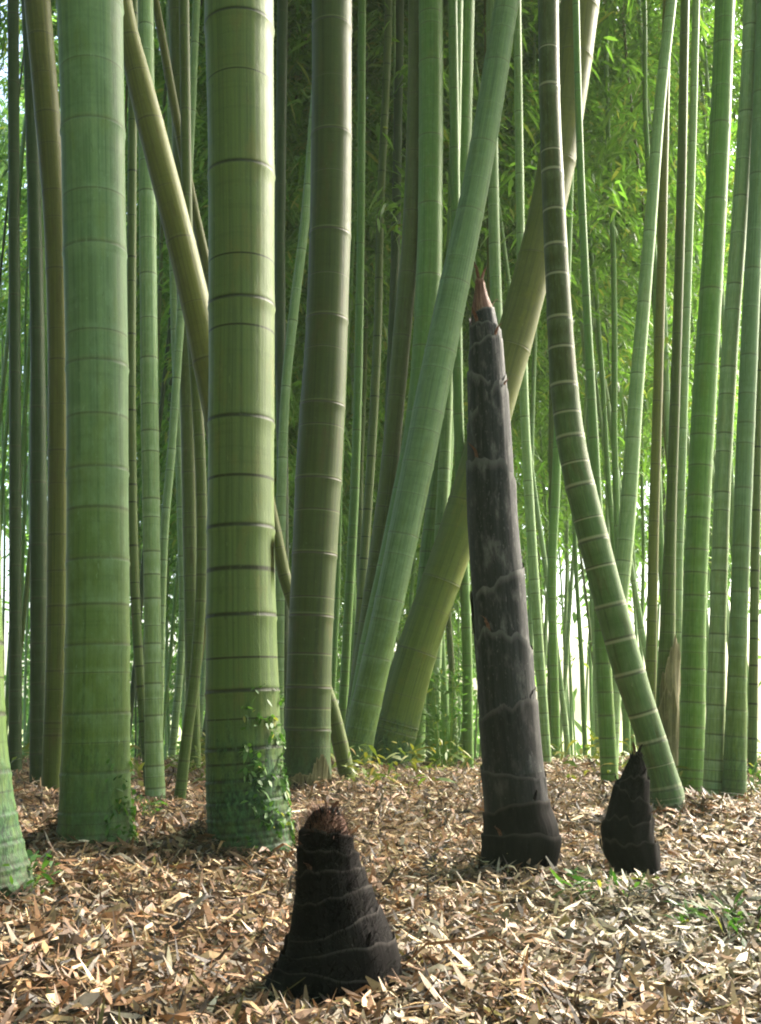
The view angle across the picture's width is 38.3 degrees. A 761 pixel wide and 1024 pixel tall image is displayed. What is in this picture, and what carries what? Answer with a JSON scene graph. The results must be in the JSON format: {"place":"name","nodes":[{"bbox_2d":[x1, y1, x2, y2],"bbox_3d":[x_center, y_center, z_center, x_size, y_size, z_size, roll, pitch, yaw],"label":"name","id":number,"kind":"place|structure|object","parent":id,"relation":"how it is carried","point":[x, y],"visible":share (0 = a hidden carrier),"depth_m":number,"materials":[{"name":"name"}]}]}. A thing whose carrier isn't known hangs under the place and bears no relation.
{"place":"outdoors","nodes":[
{"label":"outdoors","id":0,"kind":"place"},
{"bbox_2d":[0,721,760,1023],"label":"ground","id":1,"kind":"structure","parent":0,"point":[578,735],"depth_m":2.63,"materials":[{"name":"beige plant"}]},
{"bbox_2d":[7,0,21,772],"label":"bamboo","id":2,"kind":"object","parent":1,"relation":"on","point":[15,631],"visible":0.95,"depth_m":5.76,"materials":[{"name":"green plant"}]},
{"bbox_2d":[0,72,29,745],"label":"bamboo","id":3,"kind":"object","parent":1,"relation":"on","point":[27,614],"visible":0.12,"depth_m":14.46,"materials":[{"name":"green plant"}]},
{"bbox_2d":[0,538,35,899],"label":"bamboo","id":4,"kind":"object","parent":1,"relation":"on","point":[13,854],"visible":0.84,"depth_m":2.05,"materials":[{"name":"green plant"}]},
{"bbox_2d":[5,0,51,733],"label":"bamboo","id":5,"kind":"object","parent":1,"relation":"on","point":[25,403],"visible":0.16,"depth_m":8.52,"materials":[{"name":"green plant"}]},
{"bbox_2d":[0,34,58,664],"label":"bamboo","id":6,"kind":"object","parent":1,"relation":"on","point":[2,443],"visible":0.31,"depth_m":14.84,"materials":[{"name":"green plant"}]},
{"bbox_2d":[0,0,59,428],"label":"bamboo","id":7,"kind":"object","parent":1,"relation":"on","point":[4,370],"visible":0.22,"depth_m":10.24,"materials":[{"name":"green plant"}]},
{"bbox_2d":[21,0,46,784],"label":"bamboo","id":8,"kind":"object","parent":1,"relation":"on","point":[38,521],"visible":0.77,"depth_m":5.11,"materials":[{"name":"green plant"}]},
{"bbox_2d":[24,0,65,795],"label":"bamboo","id":9,"kind":"object","parent":1,"relation":"on","point":[39,28],"visible":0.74,"depth_m":4.74,"materials":[{"name":"green plant"}]},
{"bbox_2d":[0,0,127,542],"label":"bamboo","id":10,"kind":"object","parent":1,"relation":"on","point":[5,30],"visible":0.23,"depth_m":9.68,"materials":[{"name":"green plant"}]},
{"bbox_2d":[0,0,167,604],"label":"bamboo","id":11,"kind":"object","parent":1,"relation":"on","point":[3,45],"visible":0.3,"depth_m":11.08,"materials":[{"name":"green plant"}]},
{"bbox_2d":[54,0,134,852],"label":"bamboo","id":12,"kind":"object","parent":1,"relation":"on","point":[96,713],"visible":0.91,"depth_m":2.71,"materials":[{"name":"green plant"}]},
{"bbox_2d":[103,759,138,846],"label":"creeper","id":13,"kind":"object","parent":12,"relation":"attached to","point":[135,834],"visible":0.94,"depth_m":2.57,"materials":[{"name":"green plant"}]},
{"bbox_2d":[127,0,144,786],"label":"bamboo","id":14,"kind":"object","parent":1,"relation":"on","point":[132,453],"visible":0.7,"depth_m":5.13,"materials":[{"name":"green plant"}]},
{"bbox_2d":[138,0,165,798],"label":"bamboo","id":15,"kind":"object","parent":1,"relation":"on","point":[154,759],"visible":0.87,"depth_m":4.48,"materials":[{"name":"green plant"}]},
{"bbox_2d":[0,0,305,744],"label":"bamboo","id":16,"kind":"object","parent":1,"relation":"on","point":[27,576],"visible":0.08,"depth_m":7.89,"materials":[{"name":"green plant"}]},
{"bbox_2d":[123,0,208,441],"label":"bamboo","id":17,"kind":"object","parent":1,"relation":"on","point":[191,285],"visible":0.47,"depth_m":4.12,"materials":[{"name":"green plant"}]},
{"bbox_2d":[137,7,201,760],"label":"bamboo","id":18,"kind":"object","parent":1,"relation":"on","point":[160,276],"visible":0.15,"depth_m":8.75,"materials":[{"name":"green plant"}]},
{"bbox_2d":[166,0,184,760],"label":"bamboo","id":19,"kind":"object","parent":1,"relation":"on","point":[172,749],"visible":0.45,"depth_m":7.26,"materials":[{"name":"green plant"}]},
{"bbox_2d":[160,0,199,716],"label":"bamboo","id":20,"kind":"object","parent":1,"relation":"on","point":[172,439],"visible":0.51,"depth_m":6.17,"materials":[{"name":"green plant"}]},
{"bbox_2d":[52,0,311,741],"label":"bamboo","id":21,"kind":"object","parent":1,"relation":"on","point":[133,681],"visible":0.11,"depth_m":8.97,"materials":[{"name":"green plant"}]},
{"bbox_2d":[168,0,200,771],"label":"bamboo","id":22,"kind":"object","parent":1,"relation":"on","point":[188,502],"visible":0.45,"depth_m":6.29,"materials":[{"name":"green plant"}]},
{"bbox_2d":[174,0,206,799],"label":"bamboo","id":23,"kind":"object","parent":1,"relation":"on","point":[181,782],"visible":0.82,"depth_m":4.57,"materials":[{"name":"green plant"}]},
{"bbox_2d":[204,0,292,862],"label":"bamboo","id":24,"kind":"object","parent":1,"relation":"on","point":[241,618],"visible":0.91,"depth_m":2.76,"materials":[{"name":"green plant"}]},
{"bbox_2d":[236,685,295,854],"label":"creeper","id":25,"kind":"object","parent":24,"relation":"attached to","point":[283,782],"visible":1,"depth_m":2.61,"materials":[{"name":"green plant"}]},
{"bbox_2d":[124,1,372,734],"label":"bamboo","id":26,"kind":"object","parent":1,"relation":"on","point":[203,675],"visible":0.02,"depth_m":9.79,"materials":[{"name":"green plant"}]},
{"bbox_2d":[153,0,355,780],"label":"bamboo","id":27,"kind":"object","parent":1,"relation":"on","point":[340,745],"visible":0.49,"depth_m":5.57,"materials":[{"name":"green plant"}]},
{"bbox_2d":[124,3,404,356],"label":"bamboo","id":28,"kind":"object","parent":1,"relation":"on","point":[290,212],"visible":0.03,"depth_m":9.40,"materials":[{"name":"green plant"}]},
{"bbox_2d":[130,37,410,616],"bbox_3d":[-1.054,-2.020,11.589,3.557,10.782,3.718,2,-13,0],"label":"bamboo","id":29,"kind":"object","parent":1,"relation":"on","point":[299,376],"visible":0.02,"depth_m":11.17,"materials":[{"name":"green plant"}]},
{"bbox_2d":[136,1,410,528],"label":"bamboo","id":30,"kind":"object","parent":1,"relation":"on","point":[346,520],"depth_m":10.74,"materials":[{"name":"green plant"}]},
{"bbox_2d":[137,30,413,611],"bbox_3d":[-0.651,-2.218,11.534,2.931,11.265,3.134,-5,-11,27],"label":"bamboo","id":31,"kind":"object","parent":1,"relation":"on","point":[346,480],"visible":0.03,"depth_m":10.87,"materials":[{"name":"green plant"}]},
{"bbox_2d":[274,0,288,717],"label":"bamboo","id":32,"kind":"object","parent":1,"relation":"on","point":[280,184],"visible":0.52,"depth_m":7.20,"materials":[{"name":"green plant"}]},
{"bbox_2d":[126,2,446,755],"bbox_3d":[-0.847,-3.626,9.553,2.967,12.414,2.442,6,-12,1],"label":"bamboo","id":33,"kind":"object","parent":1,"relation":"on","point":[204,224],"visible":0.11,"depth_m":9.14,"materials":[{"name":"green plant"}]},
{"bbox_2d":[125,0,448,472],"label":"bamboo","id":34,"kind":"object","parent":1,"relation":"on","point":[298,113],"visible":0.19,"depth_m":8.28,"materials":[{"name":"green plant"}]},
{"bbox_2d":[126,0,447,665],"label":"bamboo","id":35,"kind":"object","parent":1,"relation":"on","point":[288,244],"visible":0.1,"depth_m":9.31,"materials":[{"name":"green plant"}]},
{"bbox_2d":[136,0,446,507],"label":"bamboo","id":36,"kind":"object","parent":1,"relation":"on","point":[165,303],"visible":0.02,"depth_m":10.22,"materials":[{"name":"green plant"}]},
{"bbox_2d":[275,86,311,742],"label":"bamboo","id":37,"kind":"object","parent":1,"relation":"on","point":[287,372],"visible":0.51,"depth_m":6.19,"materials":[{"name":"green plant"}]},
{"bbox_2d":[283,0,351,785],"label":"bamboo","id":38,"kind":"object","parent":1,"relation":"on","point":[314,556],"visible":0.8,"depth_m":4.77,"materials":[{"name":"green plant"}]},
{"bbox_2d":[158,0,481,423],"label":"bamboo","id":39,"kind":"object","parent":1,"relation":"on","point":[385,319],"visible":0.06,"depth_m":9.40,"materials":[{"name":"green plant"}]},
{"bbox_2d":[258,796,412,1014],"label":"bamboo shoot","id":40,"kind":"object","parent":1,"relation":"on","point":[339,934],"visible":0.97,"depth_m":1.30,"materials":[{"name":"black plant"}]},
{"bbox_2d":[193,0,478,756],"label":"bamboo","id":41,"kind":"object","parent":1,"relation":"on","point":[368,135],"visible":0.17,"depth_m":8.57,"materials":[{"name":"green plant"}]},
{"bbox_2d":[160,0,514,586],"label":"bamboo","id":42,"kind":"object","parent":1,"relation":"on","point":[364,388],"visible":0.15,"depth_m":8.88,"materials":[{"name":"green plant"}]},
{"bbox_2d":[157,0,537,693],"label":"bamboo","id":43,"kind":"object","parent":1,"relation":"on","point":[301,306],"visible":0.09,"depth_m":9.44,"materials":[{"name":"green plant"}]},
{"bbox_2d":[339,0,365,726],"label":"bamboo","id":44,"kind":"object","parent":1,"relation":"on","point":[352,533],"visible":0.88,"depth_m":7.24,"materials":[{"name":"green plant"}]},
{"bbox_2d":[351,0,407,671],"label":"bamboo","id":45,"kind":"object","parent":1,"relation":"on","point":[371,450],"visible":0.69,"depth_m":7.70,"materials":[{"name":"green plant"}]},
{"bbox_2d":[0,8,760,759],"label":"foliage","id":46,"kind":"object","parent":1,"relation":"on","point":[574,616],"visible":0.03,"depth_m":29.23,"materials":[{"name":"green plant"}]},
{"bbox_2d":[344,0,418,727],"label":"bamboo","id":47,"kind":"object","parent":1,"relation":"on","point":[401,337],"visible":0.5,"depth_m":6.75,"materials":[{"name":"green plant"}]},
{"bbox_2d":[7,725,760,792],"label":"undergrowth","id":48,"kind":"object","parent":1,"relation":"on","point":[137,767],"visible":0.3,"depth_m":5.41,"materials":[{"name":"green plant"}]},
{"bbox_2d":[345,0,443,728],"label":"bamboo","id":49,"kind":"object","parent":1,"relation":"on","point":[430,209],"visible":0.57,"depth_m":6.76,"materials":[{"name":"green plant"}]},
{"bbox_2d":[274,0,539,666],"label":"bamboo","id":50,"kind":"object","parent":1,"relation":"on","point":[404,68],"visible":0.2,"depth_m":8.27,"materials":[{"name":"green plant"}]},
{"bbox_2d":[274,0,548,495],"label":"bamboo","id":51,"kind":"object","parent":1,"relation":"on","point":[385,246],"visible":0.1,"depth_m":9.35,"materials":[{"name":"green plant"}]},
{"bbox_2d":[345,0,518,768],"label":"bamboo","id":52,"kind":"object","parent":1,"relation":"on","point":[430,402],"visible":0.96,"depth_m":6.13,"materials":[{"name":"green plant"}]},
{"bbox_2d":[291,14,576,754],"bbox_3d":[0.390,-3.188,11.120,2.900,12.868,3.035,-1,-12,0],"label":"bamboo","id":53,"kind":"object","parent":1,"relation":"on","point":[450,651],"visible":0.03,"depth_m":10.26,"materials":[{"name":"green plant"}]},
{"bbox_2d":[274,0,608,751],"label":"bamboo","id":54,"kind":"object","parent":1,"relation":"on","point":[398,202],"visible":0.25,"depth_m":8.97,"materials":[{"name":"green plant"}]},
{"bbox_2d":[410,0,474,765],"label":"bamboo","id":55,"kind":"object","parent":1,"relation":"on","point":[427,539],"visible":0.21,"depth_m":7.04,"materials":[{"name":"green plant"}]},
{"bbox_2d":[425,0,462,765],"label":"bamboo","id":56,"kind":"object","parent":1,"relation":"on","point":[443,480],"visible":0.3,"depth_m":6.58,"materials":[{"name":"green plant"}]},
{"bbox_2d":[420,668,472,767],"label":"leafy shrub","id":57,"kind":"object","parent":1,"relation":"on","point":[445,734],"visible":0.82,"depth_m":6.16,"materials":[{"name":"green plant"}]},
{"bbox_2d":[385,0,535,414],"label":"bamboo","id":58,"kind":"object","parent":1,"relation":"on","point":[396,178],"visible":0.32,"depth_m":8.13,"materials":[{"name":"green plant"}]},
{"bbox_2d":[448,0,473,769],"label":"bamboo","id":59,"kind":"object","parent":1,"relation":"on","point":[465,605],"visible":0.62,"depth_m":6.49,"materials":[{"name":"green plant"}]},
{"bbox_2d":[371,0,599,766],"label":"bamboo","id":60,"kind":"object","parent":1,"relation":"on","point":[411,668],"visible":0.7,"depth_m":6.28,"materials":[{"name":"green plant"}]},
{"bbox_2d":[367,0,609,281],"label":"bamboo","id":61,"kind":"object","parent":1,"relation":"on","point":[527,32],"visible":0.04,"depth_m":9.72,"materials":[{"name":"green plant"}]},
{"bbox_2d":[486,0,501,325],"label":"bamboo","id":62,"kind":"object","parent":1,"relation":"on","point":[494,246],"visible":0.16,"depth_m":7.41,"materials":[{"name":"green plant"}]},
{"bbox_2d":[345,0,652,553],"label":"bamboo","id":63,"kind":"object","parent":1,"relation":"on","point":[579,369],"visible":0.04,"depth_m":10.22,"materials":[{"name":"green plant"}]},
{"bbox_2d":[355,0,646,298],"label":"bamboo","id":64,"kind":"object","parent":1,"relation":"on","point":[526,202],"visible":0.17,"depth_m":8.52,"materials":[{"name":"green plant"}]},
{"bbox_2d":[368,65,635,592],"bbox_3d":[1.190,-1.731,12.212,2.919,10.703,2.912,-2,-10,0],"label":"bamboo","id":65,"kind":"object","parent":1,"relation":"on","point":[544,396],"visible":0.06,"depth_m":11.37,"materials":[{"name":"green plant"}]},
{"bbox_2d":[479,1,536,650],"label":"bamboo","id":66,"kind":"object","parent":1,"relation":"on","point":[532,425],"visible":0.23,"depth_m":9.21,"materials":[{"name":"green plant"}]},
{"bbox_2d":[466,262,561,875],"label":"bamboo shoot","id":67,"kind":"object","parent":1,"relation":"on","point":[520,824],"visible":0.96,"depth_m":2.50,"materials":[{"name":"brown plant"}]},
{"bbox_2d":[473,46,570,756],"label":"bamboo","id":68,"kind":"object","parent":1,"relation":"on","point":[545,570],"visible":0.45,"depth_m":8.27,"materials":[{"name":"green plant"}]},
{"bbox_2d":[514,0,551,761],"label":"bamboo","id":69,"kind":"object","parent":1,"relation":"on","point":[531,535],"visible":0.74,"depth_m":6.92,"materials":[{"name":"green plant"}]},
{"bbox_2d":[547,0,560,755],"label":"bamboo","id":70,"kind":"object","parent":1,"relation":"on","point":[550,438],"visible":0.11,"depth_m":7.80,"materials":[{"name":"green plant"}]},
{"bbox_2d":[443,2,676,667],"bbox_3d":[1.852,-2.680,11.158,2.574,11.966,2.320,-6,-9,-1],"label":"bamboo","id":71,"kind":"object","parent":1,"relation":"on","point":[641,627],"visible":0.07,"depth_m":10.66,"materials":[{"name":"green plant"}]},
{"bbox_2d":[548,173,573,758],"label":"bamboo","id":72,"kind":"object","parent":1,"relation":"on","point":[552,585],"visible":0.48,"depth_m":7.41,"materials":[{"name":"green plant"}]},
{"bbox_2d":[421,104,711,572],"bbox_3d":[1.768,-1.315,12.986,3.170,10.627,3.536,7,-12,-36],"label":"bamboo","id":73,"kind":"object","parent":1,"relation":"on","point":[546,526],"visible":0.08,"depth_m":12.56,"materials":[{"name":"green plant"}]},
{"bbox_2d":[444,0,704,755],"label":"bamboo","id":74,"kind":"object","parent":1,"relation":"on","point":[574,261],"visible":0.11,"depth_m":10.39,"materials":[{"name":"green plant"}]},
{"bbox_2d":[514,217,652,756],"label":"bamboo","id":75,"kind":"object","parent":1,"relation":"on","point":[566,580],"visible":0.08,"depth_m":14.14,"materials":[{"name":"green plant"}]},
{"bbox_2d":[443,0,730,755],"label":"bamboo","id":76,"kind":"object","parent":1,"relation":"on","point":[598,226],"visible":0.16,"depth_m":9.79,"materials":[{"name":"green plant"}]},
{"bbox_2d":[573,0,617,786],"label":"bamboo","id":77,"kind":"object","parent":1,"relation":"on","point":[606,719],"visible":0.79,"depth_m":5.14,"materials":[{"name":"green plant"}]},
{"bbox_2d":[463,2,728,750],"bbox_3d":[2.149,-2.284,11.195,3.134,10.906,3.221,-3,-13,-1],"label":"bamboo","id":78,"kind":"object","parent":1,"relation":"on","point":[631,295],"visible":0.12,"depth_m":10.89,"materials":[{"name":"green plant"}]},
{"bbox_2d":[474,0,741,579],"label":"bamboo","id":79,"kind":"object","parent":1,"relation":"on","point":[639,43],"visible":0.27,"depth_m":9.73,"materials":[{"name":"green plant"}]},
{"bbox_2d":[513,1,702,663],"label":"bamboo","id":80,"kind":"object","parent":1,"relation":"on","point":[633,556],"visible":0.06,"depth_m":11.54,"materials":[{"name":"green plant"}]},
{"bbox_2d":[549,864,667,901],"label":"weed","id":81,"kind":"object","parent":1,"relation":"on","point":[579,879],"visible":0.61,"depth_m":2.19,"materials":[{"name":"green plant"}]},
{"bbox_2d":[477,0,742,608],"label":"bamboo","id":82,"kind":"object","parent":1,"relation":"on","point":[642,97],"visible":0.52,"depth_m":8.88,"materials":[{"name":"green plant"}]},
{"bbox_2d":[481,0,740,743],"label":"bamboo","id":83,"kind":"object","parent":1,"relation":"on","point":[567,645],"visible":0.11,"depth_m":10.46,"materials":[{"name":"green plant"}]},
{"bbox_2d":[538,0,686,817],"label":"bamboo","id":84,"kind":"object","parent":1,"relation":"on","point":[621,646],"visible":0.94,"depth_m":3.50,"materials":[{"name":"green plant"}]},
{"bbox_2d":[515,232,709,755],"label":"bamboo","id":85,"kind":"object","parent":1,"relation":"on","point":[560,602],"visible":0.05,"depth_m":16.18,"materials":[{"name":"green plant"}]},
{"bbox_2d":[499,0,742,751],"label":"bamboo","id":86,"kind":"object","parent":1,"relation":"on","point":[605,434],"visible":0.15,"depth_m":9.88,"materials":[{"name":"green plant"}]},
{"bbox_2d":[507,0,741,755],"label":"bamboo","id":87,"kind":"object","parent":1,"relation":"on","point":[616,512],"visible":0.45,"depth_m":9.47,"materials":[{"name":"green plant"}]},
{"bbox_2d":[511,0,742,712],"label":"bamboo","id":88,"kind":"object","parent":1,"relation":"on","point":[682,452],"visible":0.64,"depth_m":7.21,"materials":[{"name":"green plant"}]},
{"bbox_2d":[595,740,663,877],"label":"bamboo shoot","id":89,"kind":"object","parent":1,"relation":"on","point":[629,844],"visible":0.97,"depth_m":2.48,"materials":[{"name":"black plant"}]},
{"bbox_2d":[525,0,741,460],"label":"bamboo","id":90,"kind":"object","parent":1,"relation":"on","point":[666,387],"visible":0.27,"depth_m":9.56,"materials":[{"name":"green plant"}]},
{"bbox_2d":[612,0,676,764],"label":"bamboo","id":91,"kind":"object","parent":1,"relation":"on","point":[627,520],"visible":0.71,"depth_m":6.12,"materials":[{"name":"green plant"}]},
{"bbox_2d":[540,71,760,621],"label":"bamboo","id":92,"kind":"object","parent":1,"relation":"on","point":[643,495],"visible":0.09,"depth_m":13.46,"materials":[{"name":"green plant"}]},
{"bbox_2d":[560,0,743,518],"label":"bamboo","id":93,"kind":"object","parent":1,"relation":"on","point":[733,128],"visible":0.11,"depth_m":10.14,"materials":[{"name":"green plant"}]},
{"bbox_2d":[645,0,669,702],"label":"bamboo","id":94,"kind":"object","parent":1,"relation":"on","point":[652,583],"visible":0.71,"depth_m":6.37,"materials":[{"name":"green plant"}]},
{"bbox_2d":[575,0,744,655],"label":"bamboo","id":95,"kind":"object","parent":1,"relation":"on","point":[695,305],"visible":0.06,"depth_m":11.51,"materials":[{"name":"green plant"}]},
{"bbox_2d":[656,0,688,770],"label":"bamboo","id":96,"kind":"object","parent":1,"relation":"on","point":[668,684],"visible":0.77,"depth_m":5.04,"materials":[{"name":"green plant"}]},
{"bbox_2d":[596,0,748,703],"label":"bamboo","id":97,"kind":"object","parent":1,"relation":"on","point":[735,54],"visible":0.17,"depth_m":10.16,"materials":[{"name":"green plant"}]},
{"bbox_2d":[609,0,760,776],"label":"bamboo","id":98,"kind":"object","parent":1,"relation":"on","point":[754,636],"visible":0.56,"depth_m":5.61,"materials":[{"name":"green plant"}]},
{"bbox_2d":[609,36,760,696],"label":"bamboo","id":99,"kind":"object","parent":1,"relation":"on","point":[670,322],"visible":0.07,"depth_m":13.29,"materials":[{"name":"green plant"}]},
{"bbox_2d":[678,0,734,793],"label":"bamboo","id":100,"kind":"object","parent":1,"relation":"on","point":[693,637],"visible":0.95,"depth_m":4.76,"materials":[{"name":"green plant"}]},
{"bbox_2d":[663,888,760,951],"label":"seedling","id":101,"kind":"object","parent":1,"relation":"on","point":[735,920],"visible":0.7,"depth_m":1.88,"materials":[{"name":"green plant"}]},
{"bbox_2d":[702,0,756,796],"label":"bamboo","id":102,"kind":"object","parent":1,"relation":"on","point":[714,729],"visible":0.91,"depth_m":4.54,"materials":[{"name":"green plant"}]},
{"bbox_2d":[721,0,760,801],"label":"bamboo","id":103,"kind":"object","parent":1,"relation":"on","point":[734,777],"visible":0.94,"depth_m":4.45,"materials":[{"name":"green plant"}]},
{"bbox_2d":[0,0,760,720],"label":"sky","id":104,"kind":"structure","parent":0,"point":[573,641],"materials":[{"name":"white"}]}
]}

